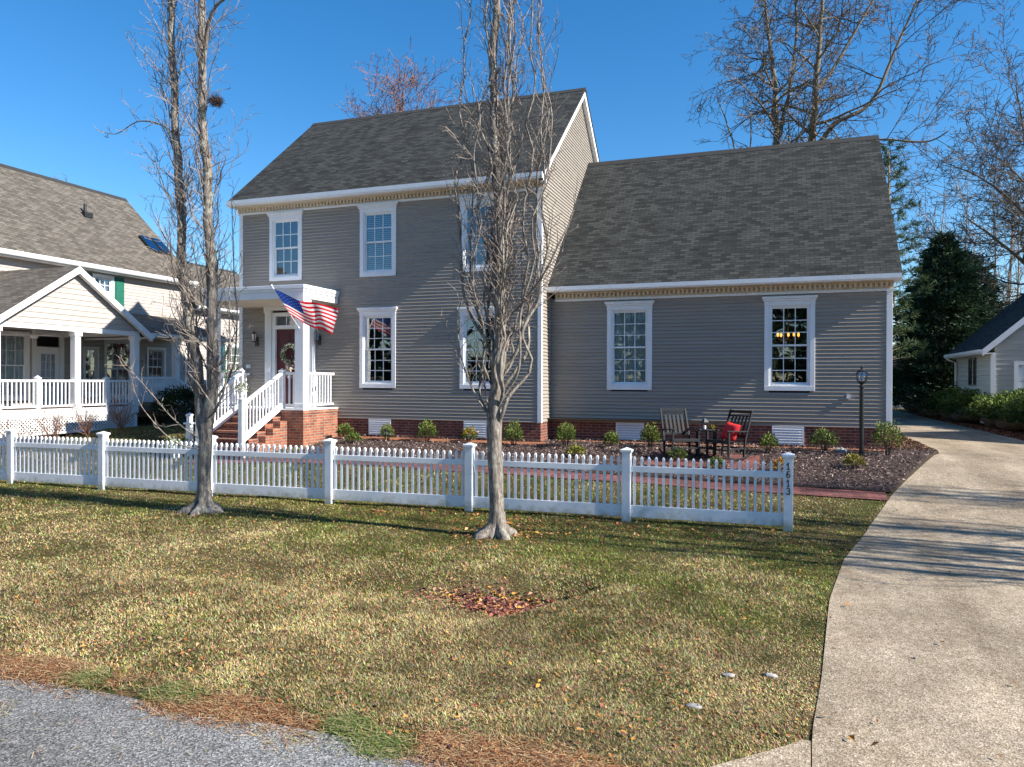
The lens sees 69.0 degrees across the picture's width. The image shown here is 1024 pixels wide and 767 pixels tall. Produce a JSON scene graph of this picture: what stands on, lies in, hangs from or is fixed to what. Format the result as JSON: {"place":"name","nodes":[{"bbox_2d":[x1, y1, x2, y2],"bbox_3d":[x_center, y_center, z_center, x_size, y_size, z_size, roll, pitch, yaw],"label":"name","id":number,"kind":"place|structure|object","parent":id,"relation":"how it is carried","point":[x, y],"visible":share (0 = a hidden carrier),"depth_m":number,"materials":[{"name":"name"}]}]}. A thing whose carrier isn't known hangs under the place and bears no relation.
{"place":"outdoors","nodes":[
{"label":"outdoors","id":0,"kind":"place"},
{"bbox_2d":[0,674,495,766],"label":"street","id":1,"kind":"structure","parent":0,"point":[91,740],"depth_m":4.44,"materials":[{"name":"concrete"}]},
{"bbox_2d":[48,663,431,765],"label":"weeds","id":2,"kind":"object","parent":1,"relation":"on","point":[383,742],"visible":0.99,"depth_m":4.55,"materials":[{"name":"plant"}]},
{"bbox_2d":[0,681,504,765],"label":"pine straw","id":3,"kind":"object","parent":1,"relation":"on","point":[301,732],"visible":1,"depth_m":4.47,"materials":[{"name":"plant"}]},
{"bbox_2d":[0,646,634,766],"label":"pine straw","id":4,"kind":"object","parent":1,"relation":"on","point":[234,711],"visible":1,"depth_m":4.67,"materials":[{"name":"plant"}]},
{"bbox_2d":[0,408,1023,766],"bbox_3d":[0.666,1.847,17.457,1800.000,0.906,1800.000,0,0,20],"label":"ground","id":5,"kind":"structure","parent":0,"point":[168,420],"depth_m":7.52,"materials":[{"name":"plant"}]},
{"bbox_2d":[0,410,35,449],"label":"bare shrub","id":6,"kind":"object","parent":5,"relation":"on","point":[18,435],"visible":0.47,"depth_m":18.56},
{"bbox_2d":[29,407,69,442],"bbox_3d":[-12.043,1.118,19.390,1.042,1.063,0.990,0,0,-22],"label":"bare shrub","id":7,"kind":"object","parent":5,"relation":"on","point":[56,419],"visible":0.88,"depth_m":19.38,"materials":[{"name":"plant"}]},
{"bbox_2d":[68,398,99,436],"bbox_3d":[-11.576,0.932,20.343,1.048,1.115,1.061,0,0,-6],"label":"bare shrub","id":8,"kind":"object","parent":5,"relation":"on","point":[87,427],"visible":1,"depth_m":20.37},
{"bbox_2d":[100,391,136,430],"bbox_3d":[-11.278,0.747,21.336,1.144,1.249,0.820,0,0,43],"label":"bare shrub","id":9,"kind":"object","parent":5,"relation":"on","point":[121,426],"visible":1,"depth_m":21.27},
{"bbox_2d":[0,163,238,437],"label":"house","id":10,"kind":"structure","parent":5,"relation":"on","point":[83,277],"depth_m":23.94,"materials":[{"name":"beige"}]},
{"bbox_2d":[0,330,29,400],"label":"window","id":11,"kind":"structure","parent":10,"relation":"in","point":[14,350],"depth_m":22.51,"materials":[{"name":"white paint"}]},
{"bbox_2d":[37,349,58,404],"bbox_3d":[-14.617,-0.206,23.443,0.070,1.750,0.800,0,0,20],"label":"door","id":12,"kind":"structure","parent":10,"relation":"in","point":[47,359],"depth_m":23.46,"materials":[{"name":"white paint"}]},
{"bbox_2d":[83,346,98,397],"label":"window","id":13,"kind":"structure","parent":10,"relation":"in","point":[96,349],"depth_m":25.02,"materials":[{"name":"glass"}]},
{"bbox_2d":[92,273,113,297],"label":"window","id":14,"kind":"structure","parent":10,"relation":"in","point":[111,282],"depth_m":25.54,"materials":[{"name":"white paint"}]},
{"bbox_2d":[104,340,129,399],"bbox_3d":[-13.730,-0.486,25.972,0.124,2.100,1.200,0,0,20],"label":"window","id":15,"kind":"structure","parent":10,"relation":"in","point":[105,341],"depth_m":25.83,"materials":[{"name":"white paint"}]},
{"bbox_2d":[114,343,129,361],"bbox_3d":[-13.577,-1.082,25.912,0.163,0.664,0.675,0,0,20],"label":"wreath","id":16,"kind":"object","parent":10,"relation":"hanging from","point":[122,345],"visible":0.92,"depth_m":25.95,"materials":[{"name":"green plant"}]},
{"bbox_2d":[146,347,165,387],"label":"window","id":17,"kind":"structure","parent":10,"relation":"in","point":[163,354],"depth_m":27.63,"materials":[{"name":"white paint"}]},
{"bbox_2d":[225,344,238,381],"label":"window","id":18,"kind":"structure","parent":10,"relation":"in","point":[225,344],"depth_m":31.37,"materials":[{"name":"white paint"}]},
{"bbox_2d":[155,435,193,457],"bbox_3d":[-7.821,1.456,17.329,0.736,0.550,0.780,0,0,20],"label":"planter","id":19,"kind":"object","parent":5,"relation":"on","point":[179,440],"visible":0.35,"depth_m":17.25,"materials":[{"name":"white paint"}]},
{"bbox_2d":[95,0,259,516],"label":"pear tree","id":20,"kind":"object","parent":5,"relation":"on","point":[206,404],"visible":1,"depth_m":11.79,"materials":[{"name":"brown plant"}]},
{"bbox_2d":[206,91,224,108],"bbox_3d":[-4.674,-4.447,11.751,0.320,0.274,0.312,0,0,20],"label":"bird nest","id":21,"kind":"object","parent":20,"relation":"on","point":[214,100],"visible":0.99,"depth_m":11.71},
{"bbox_2d":[149,384,205,426],"bbox_3d":[-9.680,0.646,22.192,2.480,1.399,2.348,0,0,20],"label":"shrub","id":22,"kind":"object","parent":5,"relation":"on","point":[171,397],"visible":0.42,"depth_m":21.70,"materials":[{"name":"green plant"}]},
{"bbox_2d":[183,413,194,455],"bbox_3d":[-7.555,1.194,17.462,0.200,1.020,0.200,0,0,20],"label":"stair newel post","id":23,"kind":"object","parent":5,"relation":"on","point":[189,423],"visible":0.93,"depth_m":17.41,"materials":[{"name":"white paint"}]},
{"bbox_2d":[178,399,232,421],"bbox_3d":[-8.347,0.851,20.968,1.973,1.008,1.883,0,0,20],"label":"shrub","id":24,"kind":"object","parent":5,"relation":"on","point":[192,410],"visible":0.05,"depth_m":20.83,"materials":[{"name":"green plant"}]},
{"bbox_2d":[331,37,462,118],"bbox_3d":[-5.136,-7.132,34.369,7.298,17.006,5.082,0,0,20],"label":"bare tree","id":25,"kind":"object","parent":5,"relation":"on","point":[392,90],"visible":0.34,"depth_m":34.01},
{"bbox_2d":[0,428,794,531],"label":"picket fence","id":26,"kind":"object","parent":5,"relation":"on","point":[469,499],"visible":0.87,"depth_m":12.37,"materials":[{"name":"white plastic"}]},
{"bbox_2d":[0,466,880,766],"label":"fallen leaves","id":27,"kind":"object","parent":5,"relation":"on","point":[446,630],"visible":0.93,"depth_m":5.86,"materials":[{"name":"plant"}]},
{"bbox_2d":[382,576,602,616],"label":"fallen leaves","id":28,"kind":"object","parent":5,"relation":"on","point":[500,609],"visible":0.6,"depth_m":7.48,"materials":[{"name":"plant"}]},
{"bbox_2d":[435,0,578,540],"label":"pear tree","id":29,"kind":"object","parent":5,"relation":"on","point":[498,257],"visible":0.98,"depth_m":10.00,"materials":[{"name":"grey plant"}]},
{"bbox_2d":[188,458,888,499],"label":"brick walk","id":30,"kind":"structure","parent":5,"relation":"on","point":[842,493],"depth_m":13.35,"materials":[{"name":"brick"}]},
{"bbox_2d":[195,87,902,459],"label":"house","id":31,"kind":"structure","parent":5,"relation":"on","point":[685,281],"depth_m":18.19,"materials":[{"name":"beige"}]},
{"bbox_2d":[229,380,250,395],"bbox_3d":[-6.090,0.101,16.788,0.428,0.374,0.566,0,0,20],"label":"planter","id":32,"kind":"object","parent":31,"relation":"on","point":[241,392],"visible":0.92,"depth_m":16.76,"materials":[{"name":"white paint"}]},
{"bbox_2d":[266,210,303,280],"bbox_3d":[-6.015,-3.651,19.824,1.125,1.825,0.178,0,0,20],"label":"window","id":33,"kind":"structure","parent":31,"relation":"in","point":[283,217],"depth_m":19.85,"materials":[{"name":"white paint"}]},
{"bbox_2d":[277,329,294,403],"bbox_3d":[-5.854,-0.420,19.819,0.950,2.055,0.052,0,0,20],"label":"door","id":34,"kind":"structure","parent":31,"relation":"in","point":[284,336],"depth_m":19.85,"materials":[{"name":"red paint"}]},
{"bbox_2d":[280,342,294,379],"bbox_3d":[-5.885,-0.598,19.689,0.635,1.005,0.219,0,0,20],"label":"wreath","id":35,"kind":"object","parent":31,"relation":"attached to","point":[286,346],"visible":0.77,"depth_m":19.70,"materials":[{"name":"green plant"}]},
{"bbox_2d":[271,284,337,333],"bbox_3d":[-4.693,-1.701,17.313,1.434,1.136,1.037,0,0,20],"label":"flag","id":36,"kind":"object","parent":31,"relation":"attached to","point":[317,315],"visible":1,"depth_m":17.17,"materials":[{"name":"multicoloured fabric"}]},
{"bbox_2d":[357,202,397,276],"bbox_3d":[-3.384,-3.633,18.917,1.140,1.835,0.233,0,0,20],"label":"window","id":37,"kind":"structure","parent":31,"relation":"in","point":[388,208],"depth_m":18.96,"materials":[{"name":"white paint"}]},
{"bbox_2d":[357,307,397,387],"bbox_3d":[-3.403,-0.906,18.901,1.140,2.040,0.178,0,0,20],"label":"window","id":38,"kind":"structure","parent":31,"relation":"in","point":[372,312],"depth_m":18.92,"materials":[{"name":"white paint"}]},
{"bbox_2d":[457,306,494,388],"bbox_3d":[-0.775,-0.856,17.966,1.140,1.975,0.178,0,0,20],"label":"window","id":39,"kind":"structure","parent":31,"relation":"in","point":[463,312],"depth_m":18.08,"materials":[{"name":"white paint"}]},
{"bbox_2d":[458,194,494,271],"bbox_3d":[-0.756,-3.611,17.982,1.140,1.815,0.233,0,0,20],"label":"window","id":40,"kind":"structure","parent":31,"relation":"in","point":[465,216],"depth_m":18.07,"materials":[{"name":"white paint"}]},
{"bbox_2d":[605,300,653,389],"bbox_3d":[2.777,-0.892,17.587,1.165,2.085,0.226,0,0,20],"label":"window","id":41,"kind":"structure","parent":31,"relation":"in","point":[629,323],"depth_m":17.64,"materials":[{"name":"white paint"}]},
{"bbox_2d":[777,308,799,341],"bbox_3d":[6.430,-1.550,17.337,0.482,1.172,0.263,0,0,27],"label":"chandelier","id":42,"kind":"object","parent":31,"relation":"hanging from","point":[788,335],"visible":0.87,"depth_m":17.35,"materials":[{"name":"yellow"}]},
{"bbox_2d":[762,295,817,390],"bbox_3d":[6.099,-0.879,16.379,1.145,2.080,0.178,0,0,20],"label":"window","id":43,"kind":"structure","parent":31,"relation":"in","point":[801,301],"depth_m":16.37,"materials":[{"name":"white paint"}]},
{"bbox_2d":[362,504,774,551],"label":"fallen leaves","id":44,"kind":"object","parent":5,"relation":"on","point":[510,522],"visible":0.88,"depth_m":10.54,"materials":[{"name":"plant"}]},
{"bbox_2d":[292,434,936,491],"bbox_3d":[1.739,1.562,16.038,13.570,0.381,4.155,0,0,20],"label":"mulch bed","id":45,"kind":"object","parent":5,"relation":"on","point":[638,457],"visible":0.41,"depth_m":15.07,"materials":[{"name":"wood"}]},
{"bbox_2d":[335,422,353,437],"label":"boxwood shrub","id":46,"kind":"object","parent":45,"relation":"on","point":[346,427],"visible":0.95,"depth_m":18.67,"materials":[{"name":"green plant"}]},
{"bbox_2d":[345,432,362,443],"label":"shrub","id":47,"kind":"object","parent":45,"relation":"on","point":[353,435],"visible":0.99,"depth_m":18.01,"materials":[{"name":"green plant"}]},
{"bbox_2d":[379,422,394,440],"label":"boxwood shrub","id":48,"kind":"object","parent":45,"relation":"on","point":[390,430],"visible":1,"depth_m":18.19,"materials":[{"name":"green plant"}]},
{"bbox_2d":[416,418,438,441],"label":"boxwood shrub","id":49,"kind":"object","parent":45,"relation":"on","point":[426,426],"visible":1,"depth_m":17.87,"materials":[{"name":"green plant"}]},
{"bbox_2d":[335,436,548,444],"bbox_3d":[-1.821,1.391,17.991,5.550,0.081,0.300,0,0,20],"label":"brick edging","id":50,"kind":"object","parent":45,"relation":"on","point":[474,441],"visible":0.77,"depth_m":17.93,"materials":[{"name":"brick"}]},
{"bbox_2d":[460,425,478,441],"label":"boxwood shrub","id":51,"kind":"object","parent":45,"relation":"on","point":[469,435],"visible":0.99,"depth_m":17.59,"materials":[{"name":"yellow plant"}]},
{"bbox_2d":[502,420,524,446],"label":"boxwood shrub","id":52,"kind":"object","parent":45,"relation":"on","point":[517,433],"visible":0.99,"depth_m":16.87,"materials":[{"name":"green plant"}]},
{"bbox_2d":[554,421,575,446],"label":"boxwood shrub","id":53,"kind":"object","parent":45,"relation":"on","point":[566,430],"visible":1,"depth_m":16.62,"materials":[{"name":"green plant"}]},
{"bbox_2d":[565,443,585,456],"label":"shrub","id":54,"kind":"object","parent":45,"relation":"on","point":[575,450],"visible":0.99,"depth_m":15.57,"materials":[{"name":"yellow plant"}]},
{"bbox_2d":[602,429,620,447],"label":"boxwood shrub","id":55,"kind":"object","parent":45,"relation":"on","point":[612,438],"visible":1,"depth_m":16.42,"materials":[{"name":"green plant"}]},
{"bbox_2d":[638,422,661,448],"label":"boxwood shrub","id":56,"kind":"object","parent":45,"relation":"on","point":[649,430],"visible":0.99,"depth_m":16.20,"materials":[{"name":"green plant"}]},
{"bbox_2d":[667,447,688,460],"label":"shrub","id":57,"kind":"object","parent":45,"relation":"on","point":[678,452],"visible":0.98,"depth_m":14.80,"materials":[{"name":"green plant"}]},
{"bbox_2d":[645,452,759,469],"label":"brick patio","id":58,"kind":"structure","parent":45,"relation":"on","point":[697,459],"depth_m":14.81,"materials":[{"name":"brick"}]},
{"bbox_2d":[659,408,702,456],"bbox_3d":[3.428,1.004,15.181,0.622,0.973,0.886,0,0,-10],"label":"rocking chair","id":59,"kind":"object","parent":58,"relation":"on","point":[673,440],"visible":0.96,"depth_m":15.39,"materials":[{"name":"wood"}]},
{"bbox_2d":[695,430,716,456],"bbox_3d":[3.953,1.218,15.172,0.400,0.520,0.400,0,0,20],"label":"side table","id":60,"kind":"object","parent":58,"relation":"on","point":[714,444],"visible":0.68,"depth_m":15.05,"materials":[{"name":"black wood"}]},
{"bbox_2d":[701,416,707,430],"bbox_3d":[3.926,0.804,15.181,0.157,0.304,0.157,0,0,42],"label":"lantern","id":61,"kind":"object","parent":60,"relation":"on","point":[704,420],"visible":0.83,"depth_m":15.16,"materials":[{"name":"grey metal"}]},
{"bbox_2d":[702,409,753,459],"bbox_3d":[4.306,1.017,14.866,0.886,0.972,0.622,0,0,-32],"label":"rocking chair","id":62,"kind":"object","parent":58,"relation":"on","point":[728,446],"visible":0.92,"depth_m":14.85,"materials":[{"name":"black wood"}]},
{"bbox_2d":[720,421,740,441],"bbox_3d":[4.348,0.959,14.822,0.209,0.402,0.424,0,0,-32],"label":"cushion","id":63,"kind":"object","parent":62,"relation":"on","point":[729,426],"visible":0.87,"depth_m":14.75,"materials":[{"name":"red fabric"}]},
{"bbox_2d":[703,456,726,468],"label":"shrub","id":64,"kind":"object","parent":45,"relation":"on","point":[712,461],"visible":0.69,"depth_m":13.96,"materials":[{"name":"green plant"}]},
{"bbox_2d":[757,431,780,452],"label":"boxwood shrub","id":65,"kind":"object","parent":45,"relation":"on","point":[767,439],"visible":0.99,"depth_m":15.28,"materials":[{"name":"green plant"}]},
{"bbox_2d":[772,457,793,469],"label":"shrub","id":66,"kind":"object","parent":45,"relation":"on","point":[775,463],"visible":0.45,"depth_m":13.70,"materials":[{"name":"yellow plant"}]},
{"bbox_2d":[807,426,838,452],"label":"boxwood shrub","id":67,"kind":"object","parent":45,"relation":"on","point":[818,433],"visible":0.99,"depth_m":15.16,"materials":[{"name":"green plant"}]},
{"bbox_2d":[833,447,848,452],"bbox_3d":[6.725,1.386,15.248,0.312,0.165,0.184,0,0,20],"label":"rock","id":68,"kind":"object","parent":45,"relation":"on","point":[840,449],"visible":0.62,"depth_m":15.20,"materials":[{"name":"stone"}]},
{"bbox_2d":[842,452,866,468],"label":"shrub","id":69,"kind":"object","parent":45,"relation":"on","point":[851,459],"visible":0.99,"depth_m":13.76,"materials":[{"name":"yellow plant"}]},
{"bbox_2d":[856,366,867,455],"bbox_3d":[6.936,0.566,14.778,0.211,1.900,0.216,0,0,20],"label":"lamp post","id":70,"kind":"object","parent":45,"relation":"on","point":[861,416],"visible":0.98,"depth_m":14.74,"materials":[{"name":"metal"}]},
{"bbox_2d":[871,419,905,454],"bbox_3d":[7.468,1.075,14.786,0.638,0.756,0.661,0,0,20],"label":"boxwood shrub","id":71,"kind":"object","parent":45,"relation":"on","point":[886,432],"visible":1,"depth_m":14.73,"materials":[{"name":"green plant"}]},
{"bbox_2d":[890,433,933,450],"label":"mulch chips","id":72,"kind":"object","parent":45,"relation":"on","point":[910,444],"visible":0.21,"depth_m":16.35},
{"bbox_2d":[685,703,701,708],"bbox_3d":[1.173,2.081,4.806,0.112,0.028,0.061,0,0,20],"label":"flat stone","id":73,"kind":"object","parent":5,"relation":"on","point":[693,705],"visible":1,"depth_m":4.79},
{"bbox_2d":[559,440,880,450],"bbox_3d":[4.378,1.385,16.518,7.080,0.050,0.280,0,0,20],"label":"brick edging","id":74,"kind":"object","parent":5,"relation":"on","point":[721,445],"visible":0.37,"depth_m":16.37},
{"bbox_2d":[721,672,734,677],"bbox_3d":[1.540,2.079,5.314,0.099,0.028,0.067,0,0,20],"label":"flat stone","id":75,"kind":"object","parent":5,"relation":"on","point":[731,675],"visible":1,"depth_m":5.30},
{"bbox_2d":[707,83,764,148],"bbox_3d":[9.137,-5.545,30.336,2.371,13.958,2.126,0,0,-8],"label":"bare tree","id":76,"kind":"object","parent":5,"relation":"on","point":[727,126],"visible":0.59,"depth_m":30.36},
{"bbox_2d":[710,739,810,766],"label":"driveway apron","id":77,"kind":"object","parent":5,"relation":"on","point":[796,754],"visible":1,"depth_m":4.13,"materials":[{"name":"concrete"}]},
{"bbox_2d":[762,673,777,677],"bbox_3d":[1.841,2.081,5.312,0.112,0.027,0.067,0,0,20],"label":"flat stone","id":78,"kind":"object","parent":5,"relation":"on","point":[771,675],"visible":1,"depth_m":5.30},
{"bbox_2d":[681,0,891,148],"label":"bare tree","id":79,"kind":"object","parent":5,"relation":"on","point":[773,83],"visible":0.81,"depth_m":30.22,"materials":[{"name":"plant"}]},
{"bbox_2d":[724,0,1011,221],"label":"bare tree","id":80,"kind":"object","parent":5,"relation":"on","point":[815,109],"visible":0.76,"depth_m":29.43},
{"bbox_2d":[892,357,902,407],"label":"evergreen tree","id":81,"kind":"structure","parent":5,"relation":"on","point":[894,364],"depth_m":41.64,"materials":[{"name":"green plant"}]},
{"bbox_2d":[892,213,910,357],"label":"bare tree","id":82,"kind":"object","parent":5,"relation":"on","point":[896,284],"visible":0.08,"depth_m":53.53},
{"bbox_2d":[893,404,918,411],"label":"hedge shrub","id":83,"kind":"object","parent":5,"relation":"on","point":[909,409],"visible":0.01,"depth_m":35.91,"materials":[{"name":"green plant"}]},
{"bbox_2d":[880,139,935,361],"bbox_3d":[14.165,-3.962,27.941,3.142,10.837,2.988,0,0,20],"label":"pine tree","id":84,"kind":"object","parent":5,"relation":"on","point":[902,328],"visible":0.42,"depth_m":27.68,"materials":[{"name":"green plant"}]},
{"bbox_2d":[902,404,924,413],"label":"hedge shrub","id":85,"kind":"object","parent":5,"relation":"on","point":[920,410],"visible":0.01,"depth_m":33.11,"materials":[{"name":"green plant"}]},
{"bbox_2d":[902,227,927,285],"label":"bare tree","id":86,"kind":"object","parent":5,"relation":"on","point":[918,258],"visible":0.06,"depth_m":50.41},
{"bbox_2d":[913,388,947,416],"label":"hedge shrub","id":87,"kind":"object","parent":5,"relation":"on","point":[932,413],"depth_m":30.59,"materials":[{"name":"green plant"}]},
{"bbox_2d":[918,386,963,421],"bbox_3d":[17.210,0.782,28.139,2.903,1.414,3.209,0,0,-10],"label":"hedge shrub","id":88,"kind":"object","parent":5,"relation":"on","point":[942,395],"visible":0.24,"depth_m":28.30,"materials":[{"name":"green plant"}]},
{"bbox_2d":[916,172,965,258],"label":"bare tree","id":89,"kind":"object","parent":5,"relation":"on","point":[944,205],"visible":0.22,"depth_m":46.57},
{"bbox_2d":[892,229,997,411],"bbox_3d":[17.927,-2.498,30.891,6.367,7.914,6.344,0,0,20],"label":"evergreen tree","id":90,"kind":"object","parent":5,"relation":"on","point":[961,318],"visible":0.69,"depth_m":30.32,"materials":[{"name":"green plant"}]},
{"bbox_2d":[894,247,1013,393],"bbox_3d":[21.693,-2.507,35.554,7.627,7.928,6.606,0,0,20],"label":"evergreen tree","id":91,"kind":"object","parent":5,"relation":"on","point":[994,297],"visible":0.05,"depth_m":34.51,"materials":[{"name":"green plant"}]},
{"bbox_2d":[892,0,1023,336],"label":"bare tree","id":92,"kind":"object","parent":5,"relation":"on","point":[1005,195],"visible":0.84,"depth_m":31.61,"materials":[{"name":"plant"}]},
{"bbox_2d":[935,386,984,424],"bbox_3d":[16.384,0.811,25.951,2.873,1.442,3.346,0,0,-2],"label":"hedge shrub","id":93,"kind":"object","parent":5,"relation":"on","point":[957,401],"visible":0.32,"depth_m":25.82,"materials":[{"name":"green plant"}]},
{"bbox_2d":[910,413,1023,439],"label":"fallen leaves","id":94,"kind":"object","parent":5,"relation":"on","point":[1015,435],"visible":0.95,"depth_m":23.43,"materials":[{"name":"plant"}]},
{"bbox_2d":[943,140,992,254],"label":"bare tree","id":95,"kind":"object","parent":5,"relation":"on","point":[967,205],"visible":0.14,"depth_m":48.04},
{"bbox_2d":[966,206,987,254],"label":"bare tree","id":96,"kind":"object","parent":5,"relation":"on","point":[973,235],"visible":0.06,"depth_m":43.67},
{"bbox_2d":[944,294,1023,423],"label":"garage","id":97,"kind":"structure","parent":5,"relation":"on","point":[979,367],"depth_m":24.34,"materials":[{"name":"grey"}]},
{"bbox_2d":[968,359,971,384],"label":"window","id":98,"kind":"structure","parent":97,"relation":"in","point":[969,360],"depth_m":26.52,"materials":[{"name":"glass"}]},
{"bbox_2d":[973,358,976,385],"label":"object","id":99,"kind":"structure","parent":97,"relation":"in","point":[974,359],"depth_m":25.97,"materials":[{"name":"black paint"}]},
{"bbox_2d":[1019,366,1023,390],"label":"garage door","id":100,"kind":"structure","parent":97,"relation":"in","point":[1021,368],"depth_m":23.64,"materials":[{"name":"white paint"}]},
{"bbox_2d":[960,155,1016,301],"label":"bare tree","id":101,"kind":"object","parent":5,"relation":"on","point":[994,229],"visible":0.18,"depth_m":47.13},
{"bbox_2d":[956,388,1023,428],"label":"hedge shrub","id":102,"kind":"object","parent":5,"relation":"on","point":[987,422],"visible":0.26,"depth_m":23.37,"materials":[{"name":"green plant"}]},
{"bbox_2d":[973,391,1023,431],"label":"hedge shrub","id":103,"kind":"object","parent":5,"relation":"on","point":[1003,425],"visible":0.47,"depth_m":22.41,"materials":[{"name":"green plant"}]},
{"bbox_2d":[979,145,1023,305],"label":"bare tree","id":104,"kind":"object","parent":5,"relation":"on","point":[1010,243],"visible":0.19,"depth_m":48.66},
{"bbox_2d":[989,216,1023,304],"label":"bare tree","id":105,"kind":"object","parent":5,"relation":"on","point":[1013,248],"visible":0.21,"depth_m":40.47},
{"bbox_2d":[990,396,1023,425],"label":"hedge shrub","id":106,"kind":"object","parent":5,"relation":"on","point":[1014,412],"visible":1,"depth_m":20.64,"materials":[{"name":"green plant"}]},
{"bbox_2d":[992,194,1023,306],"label":"bare tree","id":107,"kind":"object","parent":5,"relation":"on","point":[1019,279],"visible":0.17,"depth_m":43.87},
{"bbox_2d":[0,0,1023,345],"label":"sky","id":108,"kind":"structure","parent":0,"point":[65,65],"materials":[{"name":"blue"}]},
{"bbox_2d":[812,410,1023,766],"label":"driveway","id":109,"kind":"structure","parent":0,"point":[956,699],"depth_m":6.48,"materials":[{"name":"concrete"}]},
{"bbox_2d":[824,509,1015,755],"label":"fallen leaves","id":110,"kind":"object","parent":109,"relation":"on","point":[852,737],"visible":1,"depth_m":4.35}
]}

